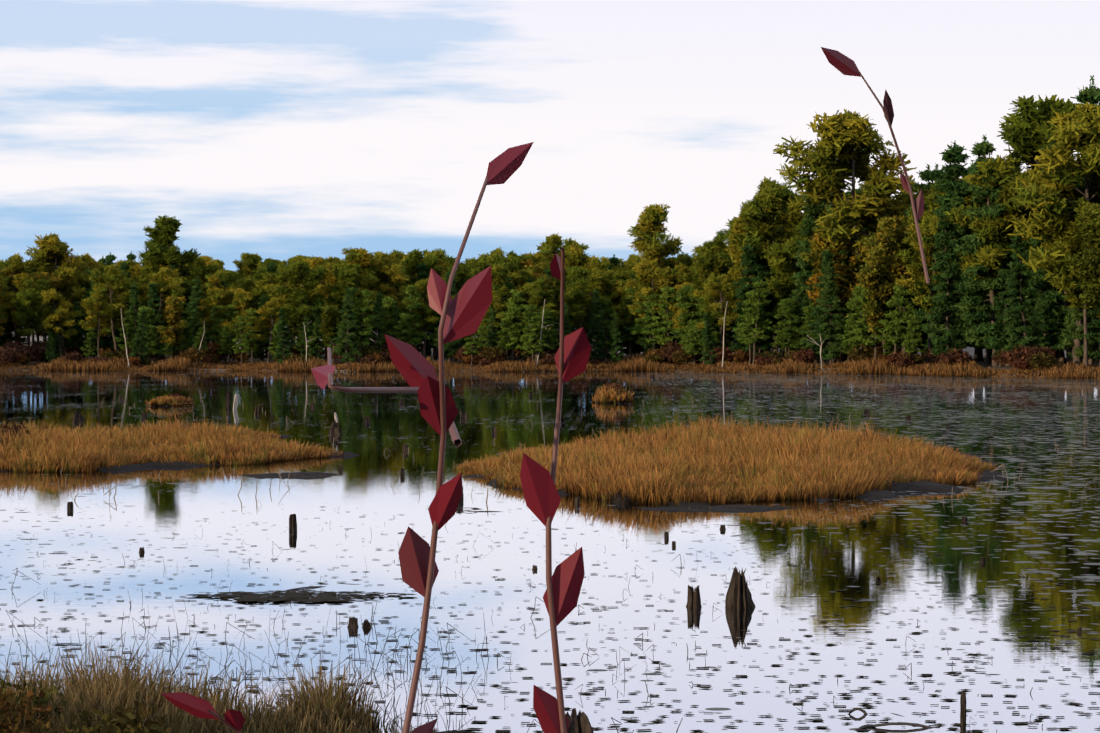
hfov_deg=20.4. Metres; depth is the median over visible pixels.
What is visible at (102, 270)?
pine tree
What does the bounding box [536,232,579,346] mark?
pine tree
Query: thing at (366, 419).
stump
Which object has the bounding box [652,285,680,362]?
young tree
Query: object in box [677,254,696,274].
pine tree
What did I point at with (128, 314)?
young tree
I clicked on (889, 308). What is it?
young tree
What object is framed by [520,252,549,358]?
pine tree
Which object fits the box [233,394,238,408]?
pale snag
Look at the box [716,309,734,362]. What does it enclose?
young tree
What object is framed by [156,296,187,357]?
deciduous tree
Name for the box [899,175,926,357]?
cedar tree
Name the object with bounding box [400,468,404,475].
stump
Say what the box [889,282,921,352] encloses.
young tree
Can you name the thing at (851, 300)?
young tree
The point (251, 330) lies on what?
young tree
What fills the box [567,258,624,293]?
pine tree
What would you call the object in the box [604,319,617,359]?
cedar tree
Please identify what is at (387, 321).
young tree
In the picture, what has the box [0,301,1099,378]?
shore fringe
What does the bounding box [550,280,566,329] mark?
deciduous tree
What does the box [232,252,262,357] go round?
pine tree
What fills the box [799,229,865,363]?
deciduous tree
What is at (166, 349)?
young tree
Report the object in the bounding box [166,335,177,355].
young tree
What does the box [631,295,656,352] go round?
young tree
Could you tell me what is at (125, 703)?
bank
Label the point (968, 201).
pine tree
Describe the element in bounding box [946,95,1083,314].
pine tree
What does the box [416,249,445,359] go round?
pine tree
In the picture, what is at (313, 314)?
young tree
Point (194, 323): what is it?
cedar tree
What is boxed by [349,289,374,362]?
young tree
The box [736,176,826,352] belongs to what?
pine tree
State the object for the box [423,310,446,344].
young tree
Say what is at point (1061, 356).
cedar tree
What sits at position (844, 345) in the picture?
young tree
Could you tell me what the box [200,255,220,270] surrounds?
pine tree
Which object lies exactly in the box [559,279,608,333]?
pine tree
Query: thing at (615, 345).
cedar tree
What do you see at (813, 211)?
cedar tree
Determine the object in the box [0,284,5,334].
deciduous tree
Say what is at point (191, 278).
pine tree
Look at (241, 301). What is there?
pine tree
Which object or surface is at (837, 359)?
cedar tree
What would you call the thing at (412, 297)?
young tree
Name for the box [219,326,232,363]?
young tree
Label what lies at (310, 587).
twigs
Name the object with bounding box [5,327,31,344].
cedar tree
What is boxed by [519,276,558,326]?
pine tree
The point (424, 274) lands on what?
cedar tree
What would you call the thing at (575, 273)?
pine tree
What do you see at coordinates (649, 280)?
pine tree
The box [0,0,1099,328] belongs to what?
sky
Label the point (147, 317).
young tree
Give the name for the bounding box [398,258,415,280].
pine tree
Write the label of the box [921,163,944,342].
cedar tree
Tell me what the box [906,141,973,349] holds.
cedar tree
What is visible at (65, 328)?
cedar tree
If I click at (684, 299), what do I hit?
young tree
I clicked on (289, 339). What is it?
young tree
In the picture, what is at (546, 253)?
pine tree
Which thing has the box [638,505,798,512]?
peat mat
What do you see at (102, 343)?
cedar tree
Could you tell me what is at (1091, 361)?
pine tree
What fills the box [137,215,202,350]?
pine tree
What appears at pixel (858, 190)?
cedar tree
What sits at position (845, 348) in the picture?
young tree
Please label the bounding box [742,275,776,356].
cedar tree
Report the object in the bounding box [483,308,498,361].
cedar tree
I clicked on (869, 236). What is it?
deciduous tree
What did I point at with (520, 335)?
young tree
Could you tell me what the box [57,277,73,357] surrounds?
pine tree
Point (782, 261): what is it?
pine tree
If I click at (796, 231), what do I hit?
pine tree
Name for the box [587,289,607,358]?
cedar tree
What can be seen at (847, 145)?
pine tree
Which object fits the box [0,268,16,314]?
pine tree
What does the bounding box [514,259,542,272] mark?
deciduous tree
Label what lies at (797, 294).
cedar tree
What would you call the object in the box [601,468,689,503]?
tussock
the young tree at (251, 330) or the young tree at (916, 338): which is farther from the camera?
the young tree at (251, 330)
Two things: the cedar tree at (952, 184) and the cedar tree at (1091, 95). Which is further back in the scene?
the cedar tree at (952, 184)
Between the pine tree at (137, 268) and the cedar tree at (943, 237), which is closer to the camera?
the cedar tree at (943, 237)
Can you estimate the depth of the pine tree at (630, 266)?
268.54 m
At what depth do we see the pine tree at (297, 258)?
282.73 m
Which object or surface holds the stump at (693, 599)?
in the pond water
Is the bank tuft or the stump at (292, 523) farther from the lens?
the stump at (292, 523)
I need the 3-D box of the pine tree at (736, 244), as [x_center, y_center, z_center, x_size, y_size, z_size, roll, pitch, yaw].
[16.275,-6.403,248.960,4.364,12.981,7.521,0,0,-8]
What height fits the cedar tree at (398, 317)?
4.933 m
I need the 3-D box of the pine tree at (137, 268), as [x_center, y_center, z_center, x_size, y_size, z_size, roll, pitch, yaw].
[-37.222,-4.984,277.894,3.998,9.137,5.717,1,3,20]
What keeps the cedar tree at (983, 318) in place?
on the terrain
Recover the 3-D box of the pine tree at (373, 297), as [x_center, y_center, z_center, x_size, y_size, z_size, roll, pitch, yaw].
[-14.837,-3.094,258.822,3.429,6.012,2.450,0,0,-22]
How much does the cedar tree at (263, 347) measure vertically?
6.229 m
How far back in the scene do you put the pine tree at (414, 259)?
265.22 m
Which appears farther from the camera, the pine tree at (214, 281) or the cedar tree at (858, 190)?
the pine tree at (214, 281)
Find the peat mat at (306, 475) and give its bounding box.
[242,469,336,478]
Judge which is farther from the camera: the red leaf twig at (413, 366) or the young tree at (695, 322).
the young tree at (695, 322)
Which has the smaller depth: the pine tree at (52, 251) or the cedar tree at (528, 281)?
the cedar tree at (528, 281)
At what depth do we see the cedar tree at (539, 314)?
253.32 m
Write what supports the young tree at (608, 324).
on the terrain
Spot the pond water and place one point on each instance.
(1032, 507)
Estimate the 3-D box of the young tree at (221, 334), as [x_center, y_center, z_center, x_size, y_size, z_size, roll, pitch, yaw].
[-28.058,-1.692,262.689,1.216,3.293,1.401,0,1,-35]
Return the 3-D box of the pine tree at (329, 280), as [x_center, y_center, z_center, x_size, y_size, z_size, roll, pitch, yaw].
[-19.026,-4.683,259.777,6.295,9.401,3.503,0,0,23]
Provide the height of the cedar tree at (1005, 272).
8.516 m
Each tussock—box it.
[145,391,194,405]
[592,381,633,402]
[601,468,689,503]
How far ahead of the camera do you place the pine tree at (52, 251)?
272.68 m
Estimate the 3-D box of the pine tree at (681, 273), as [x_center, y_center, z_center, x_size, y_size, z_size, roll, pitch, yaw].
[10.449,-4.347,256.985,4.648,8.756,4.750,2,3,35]
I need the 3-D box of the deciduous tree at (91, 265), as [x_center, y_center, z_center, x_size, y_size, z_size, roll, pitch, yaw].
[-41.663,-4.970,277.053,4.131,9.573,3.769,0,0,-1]
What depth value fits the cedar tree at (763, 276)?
248.37 m
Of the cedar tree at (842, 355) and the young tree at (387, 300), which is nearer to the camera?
the cedar tree at (842, 355)
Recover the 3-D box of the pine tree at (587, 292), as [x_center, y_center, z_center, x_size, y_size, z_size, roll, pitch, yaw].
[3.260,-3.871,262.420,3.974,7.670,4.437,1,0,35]
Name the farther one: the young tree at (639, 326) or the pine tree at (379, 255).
the pine tree at (379, 255)
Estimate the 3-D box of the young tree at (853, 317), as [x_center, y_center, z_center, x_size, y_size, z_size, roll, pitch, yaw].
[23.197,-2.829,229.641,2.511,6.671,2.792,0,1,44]
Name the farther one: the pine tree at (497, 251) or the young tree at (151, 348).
the pine tree at (497, 251)
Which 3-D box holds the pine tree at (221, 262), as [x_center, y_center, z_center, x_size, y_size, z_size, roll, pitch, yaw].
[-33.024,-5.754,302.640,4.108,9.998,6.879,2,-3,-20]
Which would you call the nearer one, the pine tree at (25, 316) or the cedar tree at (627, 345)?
the pine tree at (25, 316)
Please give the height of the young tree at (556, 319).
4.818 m
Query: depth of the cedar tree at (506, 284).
260.89 m
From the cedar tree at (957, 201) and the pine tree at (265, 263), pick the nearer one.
the cedar tree at (957, 201)
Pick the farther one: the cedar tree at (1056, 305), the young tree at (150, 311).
the young tree at (150, 311)
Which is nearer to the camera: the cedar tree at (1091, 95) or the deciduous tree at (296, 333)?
the cedar tree at (1091, 95)
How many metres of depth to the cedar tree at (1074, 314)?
203.72 m
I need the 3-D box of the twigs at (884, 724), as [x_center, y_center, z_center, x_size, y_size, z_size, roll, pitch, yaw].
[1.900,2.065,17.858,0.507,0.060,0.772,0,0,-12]
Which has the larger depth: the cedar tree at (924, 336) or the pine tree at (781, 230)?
the pine tree at (781, 230)
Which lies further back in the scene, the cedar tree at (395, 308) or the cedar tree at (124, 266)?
the cedar tree at (124, 266)
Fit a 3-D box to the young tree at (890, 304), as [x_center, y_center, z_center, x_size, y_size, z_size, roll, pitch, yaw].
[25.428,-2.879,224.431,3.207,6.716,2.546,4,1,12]
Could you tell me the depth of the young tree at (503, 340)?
252.58 m
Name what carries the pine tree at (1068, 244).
on the terrain
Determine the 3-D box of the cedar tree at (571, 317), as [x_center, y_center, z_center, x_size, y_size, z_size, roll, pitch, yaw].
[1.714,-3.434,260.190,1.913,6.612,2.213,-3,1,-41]
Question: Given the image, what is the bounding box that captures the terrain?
[0,331,1098,378]
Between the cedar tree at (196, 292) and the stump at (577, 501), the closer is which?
the stump at (577, 501)
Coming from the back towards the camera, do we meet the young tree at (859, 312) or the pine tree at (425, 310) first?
the pine tree at (425, 310)
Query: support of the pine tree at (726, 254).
on the terrain
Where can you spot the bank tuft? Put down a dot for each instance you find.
(323, 700)
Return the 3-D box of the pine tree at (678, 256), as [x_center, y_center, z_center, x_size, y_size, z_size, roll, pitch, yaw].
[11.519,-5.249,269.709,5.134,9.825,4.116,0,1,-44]
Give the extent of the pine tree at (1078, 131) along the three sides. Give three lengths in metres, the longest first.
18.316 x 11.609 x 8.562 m
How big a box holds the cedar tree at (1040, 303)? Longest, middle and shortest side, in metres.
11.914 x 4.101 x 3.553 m
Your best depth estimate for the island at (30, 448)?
57.34 m
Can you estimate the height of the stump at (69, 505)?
0.503 m
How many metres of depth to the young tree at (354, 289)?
252.64 m
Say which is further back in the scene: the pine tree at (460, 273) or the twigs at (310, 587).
the pine tree at (460, 273)
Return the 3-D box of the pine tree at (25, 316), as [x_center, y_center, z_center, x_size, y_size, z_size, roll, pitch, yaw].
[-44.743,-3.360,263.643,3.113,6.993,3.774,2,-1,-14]
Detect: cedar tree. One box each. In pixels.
[0,272,14,347]
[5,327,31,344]
[45,332,55,362]
[47,308,63,359]
[60,325,78,350]
[63,299,84,355]
[68,267,100,357]
[79,275,106,358]
[95,255,108,355]
[97,254,120,348]
[101,327,120,350]
[106,295,130,353]
[109,261,134,350]
[120,251,136,342]
[124,282,142,355]
[128,309,149,362]
[140,283,164,361]
[159,263,183,351]
[182,276,208,352]
[187,310,199,350]
[204,333,210,345]
[221,278,239,361]
[253,294,274,362]
[264,261,288,359]
[272,306,295,362]
[297,314,313,357]
[309,315,325,360]
[331,288,361,363]
[361,291,386,351]
[389,300,398,335]
[392,309,402,337]
[412,262,438,358]
[432,269,463,362]
[447,268,469,360]
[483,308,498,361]
[493,276,515,354]
[520,278,533,360]
[530,296,549,359]
[543,266,558,346]
[555,304,571,348]
[567,296,579,333]
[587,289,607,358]
[592,290,610,355]
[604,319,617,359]
[607,254,628,351]
[609,317,623,362]
[617,260,642,354]
[617,328,643,351]
[639,301,658,358]
[670,255,680,342]
[699,312,720,364]
[700,264,732,352]
[714,230,733,332]
[723,259,741,353]
[728,190,782,344]
[729,241,772,362]
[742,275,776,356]
[773,190,798,346]
[786,245,817,352]
[790,194,824,362]
[800,248,845,364]
[816,188,858,362]
[816,264,844,363]
[817,193,848,361]
[824,182,845,215]
[845,186,856,199]
[855,183,863,194]
[898,206,926,349]
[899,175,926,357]
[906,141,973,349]
[916,164,934,190]
[920,192,966,364]
[920,219,961,363]
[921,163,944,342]
[922,203,968,355]
[952,134,1028,365]
[958,202,1023,363]
[961,160,978,345]
[969,154,991,360]
[984,249,1018,366]
[1001,229,1049,356]
[1012,167,1036,344]
[1015,128,1070,363]
[1022,232,1064,351]
[1027,140,1088,361]
[1055,75,1099,336]
[1057,235,1098,363]
[1076,288,1099,367]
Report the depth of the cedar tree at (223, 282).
267.93 m
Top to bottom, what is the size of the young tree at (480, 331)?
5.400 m
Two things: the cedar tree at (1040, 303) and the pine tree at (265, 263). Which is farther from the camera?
the pine tree at (265, 263)
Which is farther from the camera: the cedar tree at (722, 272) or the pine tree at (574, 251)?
the pine tree at (574, 251)
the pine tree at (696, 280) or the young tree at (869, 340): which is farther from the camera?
the pine tree at (696, 280)
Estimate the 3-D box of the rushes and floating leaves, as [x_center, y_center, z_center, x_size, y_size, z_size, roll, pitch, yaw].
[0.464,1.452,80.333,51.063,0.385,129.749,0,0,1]
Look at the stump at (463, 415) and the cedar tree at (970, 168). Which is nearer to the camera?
the stump at (463, 415)
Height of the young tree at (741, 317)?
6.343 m
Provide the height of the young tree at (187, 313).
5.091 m
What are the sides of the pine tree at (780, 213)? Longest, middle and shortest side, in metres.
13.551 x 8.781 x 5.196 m
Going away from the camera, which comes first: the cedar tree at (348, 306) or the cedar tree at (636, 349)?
the cedar tree at (348, 306)
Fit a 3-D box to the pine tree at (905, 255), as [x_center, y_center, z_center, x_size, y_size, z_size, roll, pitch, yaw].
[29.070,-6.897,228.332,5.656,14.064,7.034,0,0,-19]
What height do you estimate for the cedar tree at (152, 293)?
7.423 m
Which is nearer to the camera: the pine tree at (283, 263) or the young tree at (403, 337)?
the young tree at (403, 337)
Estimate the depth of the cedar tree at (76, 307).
267.78 m
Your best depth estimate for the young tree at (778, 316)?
239.64 m
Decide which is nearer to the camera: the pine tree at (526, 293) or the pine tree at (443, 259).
the pine tree at (526, 293)
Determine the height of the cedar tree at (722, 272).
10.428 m
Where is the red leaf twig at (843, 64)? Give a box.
[821,47,929,283]
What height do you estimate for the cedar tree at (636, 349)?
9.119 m
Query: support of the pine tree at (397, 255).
on the terrain
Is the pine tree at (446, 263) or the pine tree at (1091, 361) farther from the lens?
the pine tree at (446, 263)
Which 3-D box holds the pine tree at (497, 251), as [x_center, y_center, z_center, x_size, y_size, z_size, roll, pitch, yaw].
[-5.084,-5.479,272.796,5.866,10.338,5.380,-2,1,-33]
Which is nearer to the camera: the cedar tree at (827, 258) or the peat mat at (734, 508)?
the peat mat at (734, 508)
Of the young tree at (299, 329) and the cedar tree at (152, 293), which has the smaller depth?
the young tree at (299, 329)
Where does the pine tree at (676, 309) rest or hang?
on the terrain
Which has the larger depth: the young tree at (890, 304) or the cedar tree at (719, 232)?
the cedar tree at (719, 232)
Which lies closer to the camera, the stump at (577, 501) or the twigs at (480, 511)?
the twigs at (480, 511)
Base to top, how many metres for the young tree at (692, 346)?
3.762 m
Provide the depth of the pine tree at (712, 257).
250.71 m
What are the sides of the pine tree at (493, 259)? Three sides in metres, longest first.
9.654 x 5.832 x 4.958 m
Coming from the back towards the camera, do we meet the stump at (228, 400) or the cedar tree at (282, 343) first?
the cedar tree at (282, 343)
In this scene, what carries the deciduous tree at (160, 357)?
on the terrain
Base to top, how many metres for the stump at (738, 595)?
0.748 m
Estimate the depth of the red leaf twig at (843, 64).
6.57 m
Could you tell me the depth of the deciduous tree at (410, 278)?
267.50 m
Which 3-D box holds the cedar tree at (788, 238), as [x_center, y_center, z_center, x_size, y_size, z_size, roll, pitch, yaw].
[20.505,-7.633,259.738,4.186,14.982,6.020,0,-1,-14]
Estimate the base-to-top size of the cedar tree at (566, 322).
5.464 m
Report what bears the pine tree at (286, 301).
on the terrain
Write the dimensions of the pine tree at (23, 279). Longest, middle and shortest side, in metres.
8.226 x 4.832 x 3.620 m
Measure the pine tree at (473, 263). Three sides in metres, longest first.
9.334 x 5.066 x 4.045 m
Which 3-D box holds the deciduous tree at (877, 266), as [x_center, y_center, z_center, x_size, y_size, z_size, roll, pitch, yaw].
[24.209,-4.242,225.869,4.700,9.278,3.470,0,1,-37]
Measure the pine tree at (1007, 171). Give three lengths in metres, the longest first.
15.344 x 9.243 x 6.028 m
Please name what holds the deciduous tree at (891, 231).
on the terrain
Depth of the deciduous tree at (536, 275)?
264.94 m
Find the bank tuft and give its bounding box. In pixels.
[258,657,394,732]
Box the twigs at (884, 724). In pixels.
[849,708,933,730]
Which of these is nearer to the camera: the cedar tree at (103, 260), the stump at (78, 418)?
the stump at (78, 418)
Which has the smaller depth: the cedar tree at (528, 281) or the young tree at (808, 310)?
the young tree at (808, 310)
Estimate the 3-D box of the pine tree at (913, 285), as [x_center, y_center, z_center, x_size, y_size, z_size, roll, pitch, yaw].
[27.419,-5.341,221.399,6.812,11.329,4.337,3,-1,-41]
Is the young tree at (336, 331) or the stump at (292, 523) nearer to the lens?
the stump at (292, 523)
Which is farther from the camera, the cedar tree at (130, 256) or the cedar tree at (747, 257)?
the cedar tree at (130, 256)
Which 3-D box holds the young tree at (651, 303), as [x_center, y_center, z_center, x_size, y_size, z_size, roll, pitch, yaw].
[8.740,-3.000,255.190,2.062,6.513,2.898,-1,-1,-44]
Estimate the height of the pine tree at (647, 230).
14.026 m
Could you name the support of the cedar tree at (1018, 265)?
on the terrain
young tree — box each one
[81,328,98,360]
[114,309,136,360]
[132,306,153,356]
[132,306,157,357]
[143,328,160,358]
[160,330,173,359]
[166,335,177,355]
[176,310,195,350]
[192,337,202,355]
[194,327,208,362]
[205,305,223,361]
[215,304,240,361]
[216,328,228,360]
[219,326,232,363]
[232,315,249,365]
[244,310,259,363]
[247,333,256,355]
[268,322,289,363]
[281,320,294,350]
[293,317,303,354]
[300,299,324,347]
[324,314,341,360]
[338,287,363,362]
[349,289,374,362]
[372,297,394,344]
[374,297,401,347]
[393,313,415,344]
[395,285,427,345]
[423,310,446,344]
[463,333,481,365]
[477,306,500,347]
[494,311,519,359]
[500,302,524,361]
[507,289,526,360]
[517,320,524,360]
[519,304,544,362]
[520,325,531,359]
[524,315,548,364]
[539,309,558,354]
[548,313,565,349]
[594,303,618,361]
[597,297,618,360]
[619,288,639,352]
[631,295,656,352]
[642,292,665,351]
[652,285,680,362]
[669,284,702,363]
[682,325,693,364]
[683,324,703,363]
[690,296,716,362]
[697,304,726,361]
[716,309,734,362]
[733,290,764,362]
[735,279,774,365]
[771,299,798,359]
[779,297,800,355]
[790,322,803,352]
[796,304,822,364]
[837,285,872,359]
[840,326,853,363]
[841,319,855,351]
[844,285,862,344]
[852,284,892,357]
[854,279,869,352]
[866,286,895,342]
[874,283,916,353]
[882,324,893,354]
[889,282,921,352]
[891,291,916,350]
[901,314,925,364]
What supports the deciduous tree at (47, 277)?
on the terrain
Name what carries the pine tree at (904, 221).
on the terrain
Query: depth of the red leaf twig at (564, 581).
2.58 m
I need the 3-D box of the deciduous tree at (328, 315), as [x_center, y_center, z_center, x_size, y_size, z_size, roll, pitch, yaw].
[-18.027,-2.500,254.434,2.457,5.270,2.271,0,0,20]
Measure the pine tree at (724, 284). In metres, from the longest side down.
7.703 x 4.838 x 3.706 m
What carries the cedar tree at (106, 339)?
on the terrain
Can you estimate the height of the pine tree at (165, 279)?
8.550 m
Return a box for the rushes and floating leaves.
[0,388,1099,732]
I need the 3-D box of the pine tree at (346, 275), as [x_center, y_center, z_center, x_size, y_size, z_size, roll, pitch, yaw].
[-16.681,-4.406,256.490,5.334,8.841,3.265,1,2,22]
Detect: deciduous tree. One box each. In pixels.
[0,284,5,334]
[19,272,61,361]
[69,260,102,359]
[144,263,184,359]
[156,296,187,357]
[287,280,312,336]
[317,305,344,363]
[396,273,415,309]
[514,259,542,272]
[530,272,552,358]
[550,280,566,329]
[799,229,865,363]
[850,211,906,286]
[853,247,902,351]
[858,216,917,309]
[920,176,947,256]
[1070,201,1099,318]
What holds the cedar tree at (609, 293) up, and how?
on the terrain
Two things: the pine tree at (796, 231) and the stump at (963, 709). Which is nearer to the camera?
the stump at (963, 709)
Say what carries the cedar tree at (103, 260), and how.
on the terrain
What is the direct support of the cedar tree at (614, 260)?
on the terrain
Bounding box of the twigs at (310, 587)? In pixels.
[243,583,360,594]
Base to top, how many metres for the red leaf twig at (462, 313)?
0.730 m
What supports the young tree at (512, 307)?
on the terrain
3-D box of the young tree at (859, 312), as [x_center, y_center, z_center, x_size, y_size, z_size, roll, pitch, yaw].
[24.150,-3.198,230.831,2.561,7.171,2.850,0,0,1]
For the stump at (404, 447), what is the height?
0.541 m
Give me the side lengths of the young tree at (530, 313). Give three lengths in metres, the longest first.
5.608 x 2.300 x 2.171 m
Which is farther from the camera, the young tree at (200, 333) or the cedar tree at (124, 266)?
the cedar tree at (124, 266)
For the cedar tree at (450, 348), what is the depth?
255.63 m
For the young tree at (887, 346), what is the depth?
225.66 m
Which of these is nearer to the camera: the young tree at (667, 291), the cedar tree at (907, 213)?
the cedar tree at (907, 213)
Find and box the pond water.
[0,371,1099,732]
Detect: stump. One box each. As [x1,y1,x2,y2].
[67,501,72,508]
[72,411,83,422]
[226,390,230,409]
[255,406,259,412]
[289,514,296,530]
[328,420,341,434]
[348,617,358,627]
[362,619,371,627]
[364,416,370,422]
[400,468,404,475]
[402,444,407,450]
[460,413,467,417]
[566,708,593,732]
[575,497,579,505]
[686,585,701,607]
[725,566,755,608]
[960,691,965,725]
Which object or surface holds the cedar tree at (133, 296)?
on the terrain
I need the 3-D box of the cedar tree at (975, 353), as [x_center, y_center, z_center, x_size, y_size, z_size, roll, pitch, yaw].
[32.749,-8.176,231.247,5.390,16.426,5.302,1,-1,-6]
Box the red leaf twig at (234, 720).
[160,692,244,732]
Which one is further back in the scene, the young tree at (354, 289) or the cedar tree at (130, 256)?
the cedar tree at (130, 256)
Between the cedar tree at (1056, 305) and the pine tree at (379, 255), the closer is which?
the cedar tree at (1056, 305)
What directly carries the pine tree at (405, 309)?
on the terrain
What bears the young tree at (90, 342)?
on the terrain
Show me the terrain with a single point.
(980, 363)
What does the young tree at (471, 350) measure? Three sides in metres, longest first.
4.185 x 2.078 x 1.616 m
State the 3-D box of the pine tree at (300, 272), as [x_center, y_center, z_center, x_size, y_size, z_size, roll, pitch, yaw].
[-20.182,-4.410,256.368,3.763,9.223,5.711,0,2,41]
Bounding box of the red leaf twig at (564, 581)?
[520,248,590,732]
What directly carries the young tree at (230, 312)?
on the terrain
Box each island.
[0,414,357,472]
[453,414,1009,505]
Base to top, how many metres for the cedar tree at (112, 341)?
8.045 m
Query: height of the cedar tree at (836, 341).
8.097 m
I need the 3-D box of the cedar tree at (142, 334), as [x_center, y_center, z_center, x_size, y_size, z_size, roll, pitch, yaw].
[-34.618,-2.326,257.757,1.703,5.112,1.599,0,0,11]
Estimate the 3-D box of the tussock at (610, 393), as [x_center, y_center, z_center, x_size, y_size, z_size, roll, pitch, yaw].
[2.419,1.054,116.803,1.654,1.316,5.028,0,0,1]
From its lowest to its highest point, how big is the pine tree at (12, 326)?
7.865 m
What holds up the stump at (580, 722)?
in the pond water
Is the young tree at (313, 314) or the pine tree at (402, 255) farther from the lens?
the pine tree at (402, 255)
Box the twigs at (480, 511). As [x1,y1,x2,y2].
[457,508,501,512]
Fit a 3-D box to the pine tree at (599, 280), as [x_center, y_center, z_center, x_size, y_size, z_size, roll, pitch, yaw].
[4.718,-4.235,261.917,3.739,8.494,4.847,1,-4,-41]
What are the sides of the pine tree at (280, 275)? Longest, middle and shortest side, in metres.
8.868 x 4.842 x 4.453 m
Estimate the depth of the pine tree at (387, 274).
261.32 m
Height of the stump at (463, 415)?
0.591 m
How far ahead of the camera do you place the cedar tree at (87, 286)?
273.74 m
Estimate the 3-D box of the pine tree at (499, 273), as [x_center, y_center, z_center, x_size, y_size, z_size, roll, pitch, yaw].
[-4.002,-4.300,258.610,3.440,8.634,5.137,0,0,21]
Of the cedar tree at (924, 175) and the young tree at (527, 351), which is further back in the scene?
the young tree at (527, 351)
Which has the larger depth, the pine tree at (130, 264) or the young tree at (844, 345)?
the pine tree at (130, 264)
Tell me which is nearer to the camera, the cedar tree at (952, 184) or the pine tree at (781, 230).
the cedar tree at (952, 184)
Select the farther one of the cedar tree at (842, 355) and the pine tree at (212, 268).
the pine tree at (212, 268)
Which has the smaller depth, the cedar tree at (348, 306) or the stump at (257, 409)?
the stump at (257, 409)
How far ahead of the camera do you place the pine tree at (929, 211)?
227.82 m
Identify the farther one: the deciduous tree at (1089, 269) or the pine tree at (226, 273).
the pine tree at (226, 273)
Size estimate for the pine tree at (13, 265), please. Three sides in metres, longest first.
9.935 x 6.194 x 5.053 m
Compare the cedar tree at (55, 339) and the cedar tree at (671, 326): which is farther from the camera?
the cedar tree at (671, 326)
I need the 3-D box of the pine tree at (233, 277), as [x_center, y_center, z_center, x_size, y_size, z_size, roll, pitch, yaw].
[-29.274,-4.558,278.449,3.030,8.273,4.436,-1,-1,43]
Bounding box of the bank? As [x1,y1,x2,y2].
[0,634,463,732]
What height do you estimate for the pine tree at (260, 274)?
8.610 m
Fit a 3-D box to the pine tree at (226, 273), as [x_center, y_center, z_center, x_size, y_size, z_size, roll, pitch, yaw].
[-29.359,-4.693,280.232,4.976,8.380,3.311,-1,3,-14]
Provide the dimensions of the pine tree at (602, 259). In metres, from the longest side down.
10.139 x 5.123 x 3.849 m
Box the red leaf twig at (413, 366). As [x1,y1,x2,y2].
[311,334,461,446]
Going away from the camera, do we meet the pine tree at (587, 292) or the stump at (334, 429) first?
the stump at (334, 429)
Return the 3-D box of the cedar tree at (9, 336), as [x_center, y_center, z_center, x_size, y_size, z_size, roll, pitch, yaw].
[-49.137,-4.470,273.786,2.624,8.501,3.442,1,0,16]
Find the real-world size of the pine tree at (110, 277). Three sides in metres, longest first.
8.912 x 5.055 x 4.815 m
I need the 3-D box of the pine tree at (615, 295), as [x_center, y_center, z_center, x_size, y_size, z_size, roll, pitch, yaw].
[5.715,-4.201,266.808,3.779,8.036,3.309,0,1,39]
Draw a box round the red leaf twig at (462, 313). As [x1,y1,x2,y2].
[398,142,533,732]
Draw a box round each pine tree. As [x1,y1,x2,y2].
[0,253,31,343]
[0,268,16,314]
[2,279,17,345]
[8,272,56,345]
[13,287,49,346]
[24,233,97,356]
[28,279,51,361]
[36,288,83,358]
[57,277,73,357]
[75,253,92,356]
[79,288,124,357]
[89,265,140,350]
[98,265,113,350]
[107,259,141,319]
[128,267,185,360]
[132,262,149,296]
[134,269,165,325]
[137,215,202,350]
[180,274,202,350]
[185,255,222,326]
[197,269,244,361]
[199,287,232,340]
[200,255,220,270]
[214,259,225,269]
[221,291,257,361]
[222,270,232,281]
[223,271,244,358]
[225,279,257,360]
[231,278,264,360]
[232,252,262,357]
[246,258,282,358]
[247,297,288,363]
[250,267,272,359]
[252,266,289,320]
[263,264,299,345]
[272,260,331,348]
[275,259,298,340]
[288,255,313,263]
[301,256,357,361]
[322,257,343,356]
[325,262,373,362]
[331,247,391,361]
[364,295,395,334]
[372,257,409,319]
[374,251,400,265]
[389,249,401,263]
[398,252,408,266]
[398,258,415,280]
[398,284,423,349]
[400,248,439,355]
[401,278,439,357]
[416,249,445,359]
[428,256,472,361]
[431,248,448,359]
[438,254,448,357]
[462,247,506,266]
[463,257,482,336]
[466,253,519,289]
[480,290,508,351]
[491,265,519,360]
[505,250,536,358]
[510,269,534,359]
[513,282,531,358]
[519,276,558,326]
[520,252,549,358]
[533,243,554,274]
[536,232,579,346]
[538,237,600,278]
[550,266,590,324]
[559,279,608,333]
[564,280,608,335]
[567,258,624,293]
[582,269,621,362]
[590,255,609,264]
[601,274,625,360]
[609,278,641,357]
[610,265,630,358]
[615,257,646,355]
[620,254,641,354]
[627,204,682,335]
[627,260,677,348]
[660,263,700,340]
[667,252,689,339]
[668,282,700,363]
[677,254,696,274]
[688,234,734,362]
[690,264,718,317]
[691,245,702,257]
[691,274,743,362]
[718,244,734,340]
[721,216,738,243]
[723,209,774,346]
[728,211,781,295]
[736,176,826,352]
[764,235,807,313]
[768,220,786,308]
[772,207,785,358]
[773,109,929,348]
[788,217,811,292]
[857,215,926,309]
[893,180,945,294]
[893,205,941,362]
[895,217,969,364]
[922,174,983,360]
[943,154,1043,365]
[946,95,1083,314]
[1006,102,1099,366]
[1043,197,1099,367]
[1088,350,1093,363]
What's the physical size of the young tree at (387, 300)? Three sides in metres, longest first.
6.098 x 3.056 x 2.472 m
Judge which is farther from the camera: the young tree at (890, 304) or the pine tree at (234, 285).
the pine tree at (234, 285)
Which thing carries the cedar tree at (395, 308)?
on the terrain
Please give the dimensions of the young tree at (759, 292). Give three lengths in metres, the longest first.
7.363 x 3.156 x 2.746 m
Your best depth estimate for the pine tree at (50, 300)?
263.49 m
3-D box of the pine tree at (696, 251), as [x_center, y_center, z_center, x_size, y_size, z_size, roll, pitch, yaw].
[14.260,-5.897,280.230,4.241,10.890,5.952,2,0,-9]

